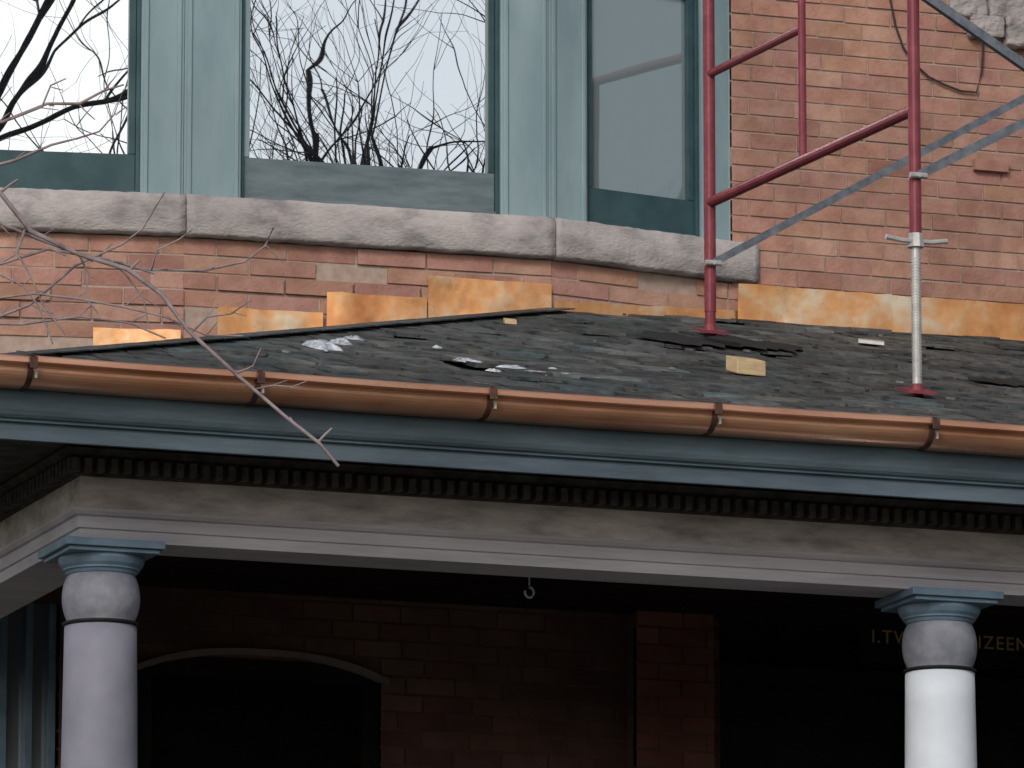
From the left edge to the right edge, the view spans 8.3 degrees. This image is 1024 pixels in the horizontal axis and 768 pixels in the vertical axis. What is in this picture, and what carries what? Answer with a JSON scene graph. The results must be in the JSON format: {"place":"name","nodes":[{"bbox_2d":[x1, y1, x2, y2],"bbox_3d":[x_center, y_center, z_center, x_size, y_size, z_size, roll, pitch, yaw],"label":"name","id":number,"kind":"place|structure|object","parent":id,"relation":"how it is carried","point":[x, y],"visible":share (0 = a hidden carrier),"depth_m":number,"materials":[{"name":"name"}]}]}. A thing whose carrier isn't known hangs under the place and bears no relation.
{"place":"outdoors","nodes":[
{"label":"outdoors","id":0,"kind":"place"},
{"bbox_2d":[6,604,46,767],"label":"side window glass","id":1,"kind":"object","parent":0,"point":[14,693],"visible":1,"depth_m":29.18,"materials":[{"name":"black glass"}]},
{"bbox_2d":[0,602,56,767],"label":"side window frame","id":2,"kind":"object","parent":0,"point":[27,688],"visible":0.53,"depth_m":29.14,"materials":[{"name":"blue paint"}]},
{"bbox_2d":[33,586,719,767],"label":"porch brick wall","id":3,"kind":"structure","parent":0,"point":[432,669],"depth_m":29.75,"materials":[{"name":"brown brick"}]},
{"bbox_2d":[137,648,389,685],"bbox_3d":[-1.049,1.163,29.475,1.125,0.140,0.050,4,-12,-20],"label":"window hood moulding","id":4,"kind":"object","parent":3,"relation":"attached to","point":[368,671],"depth_m":29.47,"materials":[{"name":"stone"}]},
{"bbox_2d":[34,585,719,767],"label":"porch wall backing","id":5,"kind":"object","parent":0,"point":[153,648],"visible":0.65,"depth_m":29.72,"materials":[{"name":"red brick"}]},
{"bbox_2d":[137,619,1023,767],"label":"porch door","id":6,"kind":"structure","parent":5,"relation":"in","point":[803,696],"depth_m":30.43,"materials":[{"name":"black wood"}]},
{"bbox_2d":[857,627,1023,670],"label":"door transom board","id":7,"kind":"object","parent":6,"relation":"attached to","point":[875,651],"depth_m":30.54,"materials":[{"name":"black wood"}]},
{"bbox_2d":[872,629,1023,650],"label":"gold lettering","id":8,"kind":"object","parent":7,"relation":"attached to","point":[985,647],"visible":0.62,"depth_m":30.68,"materials":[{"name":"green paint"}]},
{"bbox_2d":[524,577,534,598],"bbox_3d":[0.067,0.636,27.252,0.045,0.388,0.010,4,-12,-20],"label":"ceiling hook","id":9,"kind":"object","parent":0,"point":[533,593],"visible":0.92,"depth_m":27.22,"materials":[{"name":"grey metal"}]},
{"bbox_2d":[135,555,1023,636],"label":"porch ceiling","id":10,"kind":"structure","parent":0,"point":[439,587],"depth_m":29.51,"materials":[{"name":"black wood"}]},
{"bbox_2d":[379,323,1023,383],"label":"porch roof deck","id":11,"kind":"structure","parent":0,"point":[461,366],"depth_m":28.24,"materials":[{"name":"black wood"}]},
{"bbox_3d":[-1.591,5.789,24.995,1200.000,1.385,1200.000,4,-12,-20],"label":"ground","id":12,"kind":"structure","parent":0,"visible":0},
{"bbox_2d":[0,78,339,466],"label":"bare tree","id":13,"kind":"object","parent":12,"relation":"on","point":[122,267],"visible":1,"depth_m":21.00,"materials":[{"name":"brown plant"}]},
{"bbox_2d":[0,307,1023,424],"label":"porch roof slates","id":14,"kind":"object","parent":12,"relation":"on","point":[834,368],"visible":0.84,"depth_m":27.80,"materials":[{"name":"grey stone"}]},
{"bbox_2d":[301,335,568,373],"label":"snow patches","id":15,"kind":"object","parent":14,"relation":"on","point":[324,345],"visible":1,"depth_m":27.13,"materials":[{"name":"white snow"}]},
{"bbox_2d":[503,318,516,324],"bbox_3d":[-0.008,-0.258,28.996,0.050,0.034,0.040,2,-11,-10],"label":"wood scrap","id":16,"kind":"object","parent":14,"relation":"on","point":[509,321],"visible":1,"depth_m":28.98,"materials":[{"name":"beige wood"}]},
{"bbox_2d":[726,355,765,375],"bbox_3d":[0.922,-0.071,27.858,0.133,0.087,0.091,6,-12,-28],"label":"wood block","id":17,"kind":"object","parent":14,"relation":"on","point":[745,365],"depth_m":27.82,"materials":[{"name":"beige wood"}]},
{"bbox_2d":[634,330,1023,385],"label":"torn roof felt","id":18,"kind":"object","parent":14,"relation":"on","point":[722,341],"visible":1,"depth_m":29.04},
{"bbox_2d":[693,0,1023,397],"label":"scaffolding","id":19,"kind":"object","parent":14,"relation":"on","point":[915,241],"visible":1,"depth_m":28.77,"materials":[{"name":"red metal"}]},
{"bbox_2d":[858,338,883,345],"bbox_3d":[1.517,-0.178,29.828,0.110,0.045,0.060,-1,-11,3],"label":"wood scrap","id":20,"kind":"object","parent":14,"relation":"on","point":[870,341],"visible":1,"depth_m":29.80,"materials":[{"name":"wood"}]},
{"bbox_2d":[0,0,1023,352],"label":"wall backing","id":21,"kind":"object","parent":12,"relation":"on","point":[378,274],"depth_m":30.61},
{"bbox_2d":[0,187,758,282],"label":"stone window sill","id":22,"kind":"structure","parent":21,"relation":"on","point":[94,212],"depth_m":29.80,"materials":[{"name":"stone"}]},
{"bbox_2d":[0,0,698,236],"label":"bay window frames","id":23,"kind":"structure","parent":22,"relation":"on","point":[79,171],"depth_m":30.18,"materials":[{"name":"teal wood"}]},
{"bbox_2d":[0,0,486,172],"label":"bay window glass","id":24,"kind":"object","parent":23,"relation":"in","point":[396,83],"visible":1,"depth_m":29.98,"materials":[{"name":"glass"}]},
{"bbox_2d":[591,0,684,199],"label":"bay window glass curtained","id":25,"kind":"object","parent":23,"relation":"in","point":[638,110],"visible":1,"depth_m":30.53,"materials":[{"name":"grey glass"}]},
{"bbox_2d":[243,157,495,213],"bbox_3d":[-0.610,-1.293,30.052,1.109,1.147,0.150,4,-12,-20],"label":"bay window sash","id":26,"kind":"object","parent":22,"relation":"on","point":[380,186],"visible":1,"depth_m":29.95,"materials":[{"name":"teal wood"}]},
{"bbox_2d":[139,0,730,239],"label":"bay window posts","id":27,"kind":"object","parent":22,"relation":"on","point":[190,104],"visible":0.89,"depth_m":30.11,"materials":[{"name":"teal wood"}]},
{"bbox_2d":[0,0,1023,337],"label":"brick walls","id":28,"kind":"structure","parent":21,"relation":"attached to","point":[852,162],"depth_m":30.75,"materials":[{"name":"brick"}]},
{"bbox_2d":[93,275,1023,345],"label":"copper flashing","id":29,"kind":"object","parent":28,"relation":"attached to","point":[449,296],"visible":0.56,"depth_m":30.20,"materials":[{"name":"orange metal"}]},
{"bbox_2d":[889,0,1008,172],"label":"wall cable","id":30,"kind":"object","parent":28,"relation":"attached to","point":[990,165],"depth_m":31.01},
{"bbox_2d":[946,0,1023,49],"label":"carved stone blocks","id":31,"kind":"structure","parent":28,"relation":"attached to","point":[1004,19],"depth_m":31.12,"materials":[{"name":"stone"}]},
{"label":"porch floor","id":32,"kind":"structure","parent":12,"relation":"on","visible":0},
{"bbox_2d":[627,612,713,767],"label":"pilaster backing","id":33,"kind":"object","parent":32,"relation":"on","point":[631,626],"visible":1,"depth_m":29.95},
{"bbox_2d":[633,611,714,767],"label":"brick pilaster","id":34,"kind":"object","parent":32,"relation":"on","point":[672,689],"visible":1,"depth_m":29.95,"materials":[{"name":"brown brick"}]},
{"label":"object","id":35,"kind":"object","parent":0,"visible":0},
{"bbox_2d":[61,622,136,767],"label":"shaft","id":36,"kind":"object","parent":35,"relation":"on","point":[99,713],"visible":1,"depth_m":25.93,"materials":[{"name":"grey paint"}]},
{"bbox_2d":[62,618,138,627],"bbox_3d":[-1.519,0.891,26.095,0.284,0.016,0.284,4,-12,-20],"label":"astragal","id":37,"kind":"object","parent":36,"relation":"on","point":[117,620],"visible":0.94,"depth_m":25.98,"materials":[{"name":"grey paint"}]},
{"bbox_2d":[62,571,139,620],"bbox_3d":[-1.519,0.798,26.113,0.290,0.175,0.290,4,-12,-20],"label":"neck","id":38,"kind":"object","parent":37,"relation":"on","point":[99,594],"visible":1,"depth_m":26.00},
{"bbox_2d":[58,552,144,576],"bbox_3d":[-1.519,0.680,26.136,0.320,0.068,0.320,4,-12,-20],"label":"echinus","id":39,"kind":"object","parent":38,"relation":"on","point":[131,564],"visible":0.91,"depth_m":26.01,"materials":[{"name":"blue paint"}]},
{"bbox_2d":[38,536,165,563],"bbox_3d":[-1.519,0.624,26.147,0.380,0.045,0.380,4,-12,-20],"label":"abacus","id":40,"kind":"object","parent":39,"relation":"on","point":[55,551],"visible":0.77,"depth_m":25.99,"materials":[{"name":"blue paint"}]},
{"bbox_2d":[0,506,1023,618],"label":"porch beam","id":41,"kind":"structure","parent":40,"relation":"on","point":[27,576],"depth_m":26.66,"materials":[{"name":"grey paint"}]},
{"bbox_2d":[0,476,1023,564],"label":"porch frieze","id":42,"kind":"object","parent":41,"relation":"on","point":[257,502],"visible":0.8,"depth_m":26.64,"materials":[{"name":"grey paint"}]},
{"bbox_2d":[0,388,1023,504],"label":"porch cornice","id":43,"kind":"structure","parent":42,"relation":"on","point":[32,415],"depth_m":26.07,"materials":[{"name":"blue paint"}]},
{"bbox_2d":[0,350,1023,457],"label":"copper gutter","id":44,"kind":"object","parent":43,"relation":"attached to","point":[152,381],"visible":0.98,"depth_m":25.96,"materials":[{"name":"metal"}]},
{"bbox_2d":[0,440,1023,534],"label":"porch dentils","id":45,"kind":"object","parent":42,"relation":"attached to","point":[31,473],"visible":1,"depth_m":26.57,"materials":[{"name":"grey wood"}]},
{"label":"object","id":46,"kind":"object","parent":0,"visible":0},
{"bbox_2d":[905,669,976,767],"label":"shaft","id":47,"kind":"object","parent":46,"relation":"on","point":[940,718],"visible":1,"depth_m":27.08,"materials":[{"name":"white paint"}]},
{"bbox_2d":[903,665,976,674],"bbox_3d":[1.649,1.109,27.227,0.284,0.016,0.284,4,-12,-20],"label":"astragal","id":48,"kind":"object","parent":47,"relation":"on","point":[909,669],"visible":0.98,"depth_m":27.11,"materials":[{"name":"grey paint"}]},
{"bbox_2d":[902,620,976,667],"bbox_3d":[1.649,1.016,27.245,0.290,0.175,0.290,4,-12,-20],"label":"neck","id":49,"kind":"object","parent":48,"relation":"on","point":[940,642],"visible":1,"depth_m":27.13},
{"bbox_2d":[898,602,980,625],"bbox_3d":[1.649,0.898,27.268,0.320,0.068,0.320,4,-12,-20],"label":"echinus","id":50,"kind":"object","parent":49,"relation":"on","point":[927,611],"visible":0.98,"depth_m":27.14,"materials":[{"name":"blue paint"}]},
{"bbox_2d":[875,586,1003,612],"bbox_3d":[1.649,0.842,27.279,0.380,0.045,0.380,4,-12,-20],"label":"abacus","id":51,"kind":"object","parent":50,"relation":"on","point":[893,603],"visible":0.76,"depth_m":27.13,"materials":[{"name":"blue paint"}]}
]}

